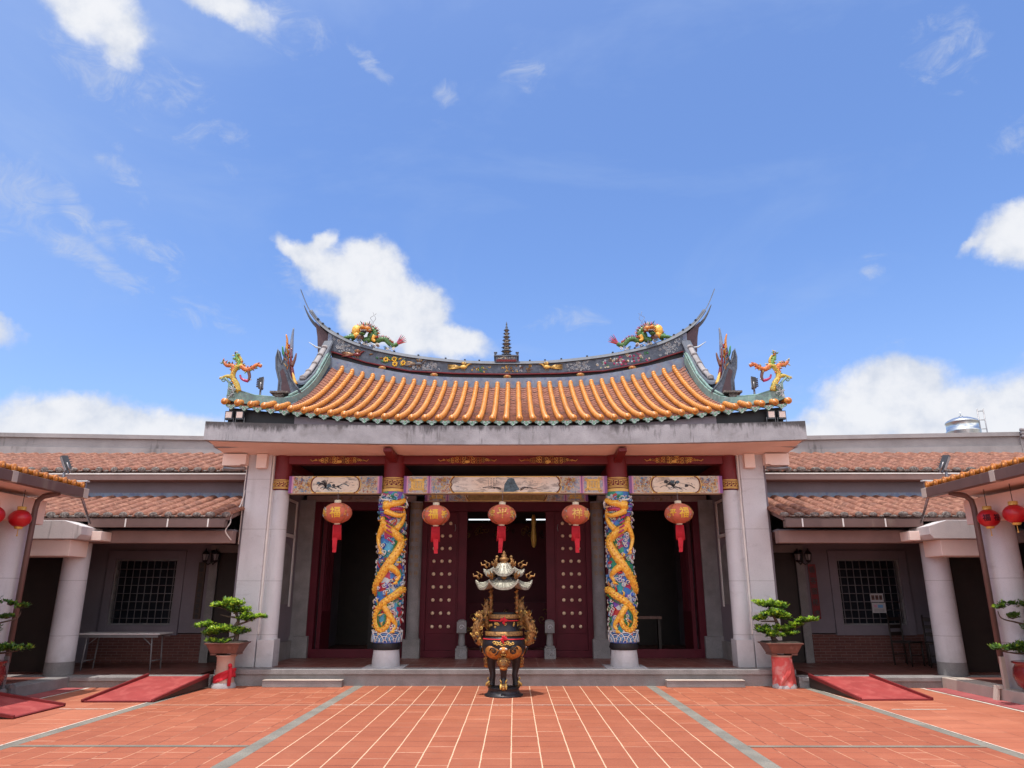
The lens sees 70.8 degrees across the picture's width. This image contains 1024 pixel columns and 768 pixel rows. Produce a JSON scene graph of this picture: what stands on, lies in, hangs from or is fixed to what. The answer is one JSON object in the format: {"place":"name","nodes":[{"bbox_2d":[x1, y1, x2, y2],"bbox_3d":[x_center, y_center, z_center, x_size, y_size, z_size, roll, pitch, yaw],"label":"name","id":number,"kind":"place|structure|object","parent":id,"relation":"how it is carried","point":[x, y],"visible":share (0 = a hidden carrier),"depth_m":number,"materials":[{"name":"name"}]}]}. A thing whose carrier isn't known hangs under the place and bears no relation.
{"place":"outdoors","nodes":[
{"label":"outdoors","id":0,"kind":"place"},
{"bbox_2d":[0,688,144,745],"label":"courtyard paving","id":1,"kind":"structure","parent":0,"point":[75,709],"depth_m":9.26,"materials":[{"name":"tile"}]},
{"bbox_2d":[0,692,65,718],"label":"access ramp","id":2,"kind":"structure","parent":1,"relation":"on","point":[13,706],"depth_m":9.79,"materials":[{"name":"red paint"}]},
{"bbox_2d":[27,688,83,697],"bbox_3d":[-7.314,3.818,7.739,0.345,0.007,8.950,0,-16,0],"label":"floor mat","id":3,"kind":"object","parent":1,"relation":"on","point":[50,693],"visible":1,"depth_m":11.45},
{"bbox_2d":[40,688,87,698],"bbox_3d":[-7.101,3.827,7.762,0.060,0.001,9.000,0,-16,0],"label":"mat edge line","id":4,"kind":"object","parent":1,"relation":"on","point":[63,693],"visible":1,"depth_m":11.38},
{"bbox_2d":[0,702,147,745],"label":"white line","id":5,"kind":"object","parent":1,"relation":"on","point":[71,724],"depth_m":8.60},
{"bbox_2d":[81,673,209,702],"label":"access ramp","id":6,"kind":"structure","parent":1,"relation":"on","point":[144,688],"depth_m":11.21,"materials":[{"name":"red paint"}]},
{"bbox_2d":[0,686,352,767],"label":"courtyard paving","id":7,"kind":"structure","parent":0,"point":[243,715],"depth_m":8.24,"materials":[{"name":"tile"}]},
{"bbox_2d":[11,745,248,746],"bbox_3d":[-3.933,3.733,7.440,2.420,0.001,0.090,0,-16,0],"label":"aggregate strip","id":8,"kind":"object","parent":7,"relation":"on","point":[130,746],"visible":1,"depth_m":7.41,"materials":[{"name":"grey concrete"}]},
{"bbox_2d":[210,654,236,688],"bbox_3d":[-4.866,4.866,12.222,0.400,0.518,0.400,0,-16,0],"label":"plant pedestal","id":9,"kind":"object","parent":7,"relation":"on","point":[224,661],"visible":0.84,"depth_m":12.12,"materials":[{"name":"beige paint"}]},
{"bbox_2d":[212,663,236,685],"bbox_3d":[-4.865,4.910,12.208,0.368,0.365,0.367,0,-16,0],"label":"red cloth","id":10,"kind":"object","parent":9,"relation":"attached to","point":[229,674],"visible":0.96,"depth_m":12.06,"materials":[{"name":"red fabric"}]},
{"bbox_2d":[191,595,267,654],"bbox_3d":[-4.858,4.143,12.412,1.271,0.971,0.558,0,-16,0],"label":"bonsai","id":11,"kind":"object","parent":9,"relation":"on","point":[228,645],"visible":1,"depth_m":12.35,"materials":[{"name":"green plant"}]},
{"bbox_2d":[228,686,762,767],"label":"courtyard paving","id":12,"kind":"structure","parent":0,"point":[531,727],"depth_m":8.12,"materials":[{"name":"tile"}]},
{"bbox_2d":[470,551,537,697],"bbox_3d":[-0.124,3.778,11.482,1.081,2.190,0.877,0,-16,0],"label":"incense burner","id":13,"kind":"object","parent":12,"relation":"on","point":[503,643],"visible":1,"depth_m":11.34,"materials":[{"name":"gold metal"}]},
{"bbox_2d":[2,688,1011,767],"bbox_3d":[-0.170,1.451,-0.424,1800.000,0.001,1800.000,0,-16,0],"label":"ground","id":14,"kind":"structure","parent":0,"point":[652,690],"depth_m":8.66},
{"bbox_2d":[0,461,111,695],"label":"side hall","id":15,"kind":"structure","parent":14,"relation":"on","point":[36,551],"depth_m":11.91,"materials":[{"name":"grey stone"}]},
{"bbox_2d":[0,507,5,521],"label":"paper lantern","id":16,"kind":"object","parent":15,"relation":"hanging from","point":[2,514],"visible":1,"depth_m":10.47,"materials":[{"name":"red paper"}]},
{"bbox_2d":[0,596,33,685],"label":"bonsai","id":17,"kind":"object","parent":15,"relation":"on","point":[6,646],"visible":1,"depth_m":10.44,"materials":[{"name":"plant"}]},
{"bbox_2d":[8,490,31,535],"bbox_3d":[-7.532,1.978,11.065,0.310,0.709,0.310,0,-16,0],"label":"paper lantern","id":18,"kind":"object","parent":15,"relation":"hanging from","point":[20,517],"visible":1,"depth_m":10.96,"materials":[{"name":"red paper"}]},
{"bbox_2d":[60,455,72,477],"bbox_3d":[-7.553,1.429,12.200,0.208,0.423,0.200,13,-21,-38],"label":"floodlight","id":19,"kind":"object","parent":15,"relation":"on","point":[65,462],"visible":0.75,"depth_m":12.16,"materials":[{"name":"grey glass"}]},
{"bbox_2d":[81,499,90,523],"bbox_3d":[-7.253,2.158,12.272,0.046,0.396,0.568,3,-17,-11],"label":"thin rod","id":20,"kind":"object","parent":15,"relation":"attached to","point":[86,511],"visible":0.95,"depth_m":12.27,"materials":[{"name":"grey metal"}]},
{"bbox_2d":[0,688,203,749],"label":"aggregate strip","id":21,"kind":"object","parent":14,"relation":"on","point":[65,728],"visible":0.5,"depth_m":8.68,"materials":[{"name":"grey concrete"}]},
{"bbox_2d":[0,433,246,687],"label":"wing building","id":22,"kind":"structure","parent":14,"relation":"on","point":[162,509],"depth_m":14.89,"materials":[{"name":"grey stone"}]},
{"bbox_2d":[79,632,172,670],"bbox_3d":[-7.287,4.996,13.490,1.570,0.651,0.550,0,-16,0],"label":"folding table","id":23,"kind":"object","parent":22,"relation":"on","point":[99,635],"visible":0.92,"depth_m":13.32,"materials":[{"name":"white paint"}]},
{"bbox_2d":[97,551,186,634],"bbox_3d":[-7.737,4.382,15.171,1.640,1.700,0.170,0,-16,0],"label":"window","id":24,"kind":"structure","parent":22,"relation":"in","point":[143,590],"depth_m":15.18,"materials":[{"name":"grey paint"}]},
{"bbox_2d":[192,562,206,618],"bbox_3d":[-6.547,4.324,15.112,0.150,1.140,0.039,0,-16,0],"label":"couplet board","id":25,"kind":"object","parent":22,"relation":"attached to","point":[199,591],"visible":1,"depth_m":15.09,"materials":[{"name":"black wood"}]},
{"bbox_2d":[202,548,219,564],"bbox_3d":[-6.357,3.654,15.242,0.390,0.342,0.214,0,-16,0],"label":"wall lamp","id":26,"kind":"object","parent":22,"relation":"attached to","point":[214,556],"visible":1,"depth_m":15.18,"materials":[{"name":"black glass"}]},
{"bbox_2d":[208,553,237,661],"bbox_3d":[-5.812,4.662,15.137,0.890,2.215,0.065,0,-16,0],"label":"door","id":27,"kind":"structure","parent":22,"relation":"in","point":[225,583],"depth_m":15.22,"materials":[{"name":"brown wood"}]},
{"bbox_2d":[211,686,361,767],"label":"aggregate strip","id":28,"kind":"object","parent":14,"relation":"on","point":[246,751],"visible":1,"depth_m":8.12,"materials":[{"name":"grey concrete"}]},
{"bbox_2d":[203,288,806,687],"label":"temple hall","id":29,"kind":"structure","parent":14,"relation":"on","point":[628,446],"depth_m":14.50,"materials":[{"name":"grey stone"}]},
{"bbox_2d":[224,411,233,421],"bbox_3d":[-5.226,0.617,13.326,0.174,0.226,0.088,0,-16,0],"label":"spotlight","id":30,"kind":"object","parent":29,"relation":"attached to","point":[229,415],"visible":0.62,"depth_m":13.30,"materials":[{"name":"grey metal"}]},
{"bbox_2d":[223,466,245,470],"bbox_3d":[-5.244,1.596,13.622,0.408,0.090,0.081,1,-16,-3],"label":"drain pipe","id":31,"kind":"object","parent":29,"relation":"attached to","point":[234,468],"visible":1,"depth_m":13.60,"materials":[{"name":"grey metal"}]},
{"bbox_2d":[225,466,247,543],"bbox_3d":[-5.086,2.139,13.376,0.067,1.600,0.583,-2,-16,8],"label":"cable","id":32,"kind":"object","parent":29,"relation":"attached to","point":[241,511],"visible":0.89,"depth_m":13.46,"materials":[{"name":"white paint"}]},
{"bbox_2d":[235,411,244,421],"bbox_3d":[-5.026,0.616,13.325,0.174,0.226,0.088,0,-16,0],"label":"spotlight","id":33,"kind":"object","parent":29,"relation":"attached to","point":[240,415],"visible":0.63,"depth_m":13.30,"materials":[{"name":"grey metal"}]},
{"bbox_2d":[256,377,263,394],"bbox_3d":[-4.863,0.073,13.900,0.133,0.420,0.166,4,-17,-14],"label":"floodlight","id":34,"kind":"object","parent":29,"relation":"attached to","point":[260,383],"visible":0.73,"depth_m":13.88,"materials":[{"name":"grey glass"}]},
{"bbox_2d":[323,491,351,551],"bbox_3d":[-3.221,2.528,13.286,0.533,1.122,0.538,-3,-15,4],"label":"paper lantern","id":35,"kind":"object","parent":29,"relation":"hanging from","point":[337,512],"visible":1,"depth_m":13.16,"materials":[{"name":"red paper"}]},
{"bbox_2d":[422,491,449,553],"bbox_3d":[-1.404,2.542,13.274,0.521,1.135,0.524,0,-16,-1],"label":"paper lantern","id":36,"kind":"object","parent":29,"relation":"hanging from","point":[435,514],"visible":1,"depth_m":13.14,"materials":[{"name":"red paper"}]},
{"bbox_2d":[424,512,458,649],"bbox_3d":[-1.467,4.100,15.150,0.656,2.806,0.107,0,-16,0],"label":"door leaf","id":37,"kind":"structure","parent":29,"relation":"in","point":[442,567],"depth_m":15.07,"materials":[{"name":"red paint"}]},
{"bbox_2d":[455,619,467,658],"bbox_3d":[-1.018,5.146,14.558,0.230,0.750,0.292,0,-16,0],"label":"door stone","id":38,"kind":"object","parent":29,"relation":"on","point":[461,649],"visible":1,"depth_m":14.50,"materials":[{"name":"grey stone"}]},
{"bbox_2d":[488,492,515,552],"bbox_3d":[-0.188,2.534,13.265,0.522,1.128,0.527,3,-19,-3],"label":"paper lantern","id":39,"kind":"object","parent":29,"relation":"hanging from","point":[502,514],"visible":1,"depth_m":13.13,"materials":[{"name":"red paper"}]},
{"bbox_2d":[531,515,536,547],"bbox_3d":[0.507,3.429,16.811,0.140,0.750,0.133,0,-16,0],"label":"hanging ornament","id":40,"kind":"object","parent":29,"relation":"hanging from","point":[533,533],"visible":1,"depth_m":16.76,"materials":[{"name":"gold metal"}]},
{"bbox_2d":[544,619,555,658],"bbox_3d":[0.762,5.145,14.553,0.230,0.750,0.292,0,-16,0],"label":"door stone","id":41,"kind":"object","parent":29,"relation":"on","point":[549,650],"visible":1,"depth_m":14.49,"materials":[{"name":"grey stone"}]},
{"bbox_2d":[554,512,587,649],"bbox_3d":[1.233,4.098,15.141,0.656,2.806,0.107,0,-16,0],"label":"door leaf","id":42,"kind":"structure","parent":29,"relation":"in","point":[570,566],"depth_m":15.06,"materials":[{"name":"red paint"}]},
{"bbox_2d":[562,491,589,552],"bbox_3d":[1.173,2.533,13.266,0.519,1.120,0.523,1,-16,-2],"label":"paper lantern","id":43,"kind":"object","parent":29,"relation":"hanging from","point":[575,514],"visible":1,"depth_m":13.13,"materials":[{"name":"red paper"}]},
{"bbox_2d":[664,495,693,551],"bbox_3d":[3.077,2.523,13.263,0.523,1.111,0.528,1,-16,-5],"label":"paper lantern","id":44,"kind":"object","parent":29,"relation":"hanging from","point":[678,513],"visible":1,"depth_m":13.14,"materials":[{"name":"red paper"}]},
{"bbox_2d":[750,376,758,393],"bbox_3d":[4.673,0.064,13.869,0.133,0.420,0.166,-4,-17,15],"label":"floodlight","id":45,"kind":"object","parent":29,"relation":"on","point":[754,384],"visible":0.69,"depth_m":13.85,"materials":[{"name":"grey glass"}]},
{"bbox_2d":[766,411,775,421],"bbox_3d":[4.774,0.607,13.294,0.174,0.226,0.088,0,-16,0],"label":"spotlight","id":46,"kind":"object","parent":29,"relation":"attached to","point":[770,415],"visible":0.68,"depth_m":13.27,"materials":[{"name":"grey metal"}]},
{"bbox_2d":[766,466,787,469],"bbox_3d":[4.995,1.586,13.588,0.408,0.090,0.081,-1,-16,3],"label":"drain pipe","id":47,"kind":"object","parent":29,"relation":"attached to","point":[777,468],"visible":1,"depth_m":13.56,"materials":[{"name":"grey metal"}]},
{"bbox_2d":[777,411,786,420],"bbox_3d":[4.973,0.607,13.293,0.174,0.226,0.088,0,-16,0],"label":"spotlight","id":48,"kind":"object","parent":29,"relation":"attached to","point":[781,415],"visible":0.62,"depth_m":13.27,"materials":[{"name":"grey metal"}]},
{"bbox_2d":[647,686,780,767],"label":"aggregate strip","id":49,"kind":"object","parent":14,"relation":"on","point":[754,755],"visible":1,"depth_m":8.12,"materials":[{"name":"grey concrete"}]},
{"bbox_2d":[765,428,1023,687],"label":"wing building","id":50,"kind":"structure","parent":14,"relation":"on","point":[845,510],"depth_m":14.85,"materials":[{"name":"grey stone"}]},
{"bbox_2d":[773,553,805,662],"bbox_3d":[5.578,4.651,15.100,0.890,2.215,0.065,0,-16,0],"label":"door","id":51,"kind":"structure","parent":50,"relation":"in","point":[785,567],"depth_m":15.15,"materials":[{"name":"brown wood"}]},
{"bbox_2d":[794,548,811,564],"bbox_3d":[6.123,3.642,15.201,0.390,0.342,0.214,0,-16,0],"label":"wall lamp","id":52,"kind":"object","parent":50,"relation":"attached to","point":[798,555],"visible":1,"depth_m":15.14,"materials":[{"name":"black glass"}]},
{"bbox_2d":[807,564,820,618],"bbox_3d":[6.313,4.330,15.065,0.160,1.100,0.039,0,-16,0],"label":"couplet board","id":53,"kind":"object","parent":50,"relation":"attached to","point":[814,594],"visible":0.98,"depth_m":15.05,"materials":[{"name":"black"}]},
{"bbox_2d":[826,551,916,634],"bbox_3d":[7.503,4.368,15.122,1.640,1.700,0.170,0,-16,0],"label":"window","id":54,"kind":"structure","parent":50,"relation":"in","point":[854,575],"depth_m":15.13,"materials":[{"name":"grey paint"}]},
{"bbox_2d":[870,594,883,601],"bbox_3d":[7.603,4.455,15.028,0.270,0.170,0.009,0,-16,0],"label":"notice","id":55,"kind":"object","parent":50,"relation":"attached to","point":[876,597],"visible":1,"depth_m":15.02,"materials":[{"name":"paper"}]},
{"bbox_2d":[872,603,886,612],"bbox_3d":[7.623,4.647,14.972,0.280,0.200,0.007,0,-16,0],"label":"notice","id":56,"kind":"object","parent":50,"relation":"attached to","point":[878,607],"visible":1,"depth_m":14.97,"materials":[{"name":"paper"}]},
{"bbox_2d":[886,614,925,666],"bbox_3d":[7.826,5.086,14.333,0.420,0.951,0.423,9,-18,-27],"label":"wooden chair","id":57,"kind":"object","parent":50,"relation":"on","point":[891,634],"visible":1,"depth_m":14.43,"materials":[{"name":"brown wood"}]},
{"bbox_2d":[921,615,935,667],"bbox_3d":[8.234,4.973,13.948,0.420,0.951,0.423,-7,-18,22],"label":"wooden chair","id":58,"kind":"object","parent":50,"relation":"on","point":[929,655],"visible":0.48,"depth_m":14.16,"materials":[{"name":"brown wood"}]},
{"bbox_2d":[945,409,987,432],"bbox_3d":[11.943,1.828,18.906,0.808,2.300,0.808,4,-17,-13],"label":"water tank","id":59,"kind":"object","parent":50,"relation":"on","point":[962,424],"visible":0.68,"depth_m":18.82,"materials":[{"name":"silver metal"}]},
{"bbox_2d":[805,688,1023,758],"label":"aggregate strip","id":60,"kind":"object","parent":14,"relation":"on","point":[997,748],"visible":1,"depth_m":8.48,"materials":[{"name":"grey concrete"}]},
{"bbox_2d":[900,456,1023,704],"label":"side hall","id":61,"kind":"structure","parent":14,"relation":"on","point":[987,569],"depth_m":11.28,"materials":[{"name":"stone"}]},
{"bbox_2d":[920,498,928,523],"bbox_3d":[6.996,2.144,12.226,0.046,0.396,0.568,-3,-17,12],"label":"thin rod","id":62,"kind":"object","parent":61,"relation":"attached to","point":[924,511],"visible":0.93,"depth_m":12.22,"materials":[{"name":"grey metal"}]},
{"bbox_2d":[937,455,950,476],"bbox_3d":[7.294,1.415,12.152,0.208,0.423,0.200,-13,-21,38],"label":"floodlight","id":63,"kind":"object","parent":61,"relation":"on","point":[944,463],"visible":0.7,"depth_m":12.11,"materials":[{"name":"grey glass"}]},
{"bbox_2d":[977,489,1000,535],"bbox_3d":[7.268,1.964,11.015,0.310,0.709,0.314,0,-16,0],"label":"paper lantern","id":64,"kind":"object","parent":61,"relation":"hanging from","point":[988,517],"visible":1,"depth_m":10.91,"materials":[{"name":"red paper"}]},
{"bbox_2d":[987,599,1023,689],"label":"bonsai","id":65,"kind":"object","parent":61,"relation":"on","point":[1017,646],"visible":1,"depth_m":10.35,"materials":[{"name":"plant"}]},
{"bbox_2d":[1002,484,1023,532],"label":"paper lantern","id":66,"kind":"object","parent":61,"relation":"hanging from","point":[1013,512],"visible":1,"depth_m":10.34,"materials":[{"name":"red paper"}]},
{"bbox_2d":[0,0,1023,435],"label":"sky","id":67,"kind":"structure","parent":0,"point":[845,178],"materials":[{"name":"blue"}]},
{"bbox_2d":[656,686,1023,767],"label":"courtyard paving","id":68,"kind":"structure","parent":0,"point":[758,715],"depth_m":8.18,"materials":[{"name":"tile"}]},
{"bbox_2d":[771,654,796,688],"bbox_3d":[4.584,4.857,12.192,0.400,0.518,0.400,0,-16,0],"label":"plant pedestal","id":69,"kind":"object","parent":68,"relation":"on","point":[777,686],"visible":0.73,"depth_m":12.04,"materials":[{"name":"beige paint"}]},
{"bbox_2d":[771,656,795,687],"bbox_3d":[4.581,4.859,12.185,0.391,0.470,0.391,0,-16,0],"label":"red cloth","id":70,"kind":"object","parent":69,"relation":"on","point":[783,672],"visible":0.98,"depth_m":12.06,"materials":[{"name":"red fabric"}]},
{"bbox_2d":[751,598,818,655],"bbox_3d":[4.726,4.155,12.390,1.198,0.936,0.529,0,-16,0],"label":"bonsai","id":71,"kind":"object","parent":69,"relation":"on","point":[774,646],"visible":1,"depth_m":12.32,"materials":[{"name":"green plant"}]},
{"bbox_2d":[748,745,984,746],"bbox_3d":[3.647,3.726,7.415,2.420,0.001,0.090,0,-16,0],"label":"aggregate strip","id":72,"kind":"object","parent":68,"relation":"on","point":[859,746],"visible":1,"depth_m":7.41,"materials":[{"name":"grey concrete"}]},
{"bbox_2d":[808,673,933,700],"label":"access ramp","id":73,"kind":"structure","parent":68,"relation":"on","point":[871,687],"depth_m":11.30,"materials":[{"name":"red paint"}]},
{"bbox_2d":[813,688,1023,754],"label":"courtyard paving","id":74,"kind":"structure","parent":0,"point":[998,726],"depth_m":9.26,"materials":[{"name":"tile"}]},
{"bbox_2d":[814,688,1022,753],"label":"white line","id":75,"kind":"object","parent":74,"relation":"on","point":[926,723],"visible":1,"depth_m":8.66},
{"bbox_2d":[914,709,946,709],"bbox_3d":[5.541,4.427,9.813,0.750,0.001,0.040,0,-16,0],"label":"white line","id":76,"kind":"object","parent":74,"relation":"on","point":[930,709],"visible":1,"depth_m":9.79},
{"bbox_2d":[921,688,1023,711],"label":"mat edge line","id":77,"kind":"object","parent":74,"relation":"on","point":[974,700],"visible":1,"depth_m":10.63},
{"bbox_2d":[925,688,1023,710],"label":"floor mat","id":78,"kind":"object","parent":74,"relation":"on","point":[986,699],"visible":1,"depth_m":10.79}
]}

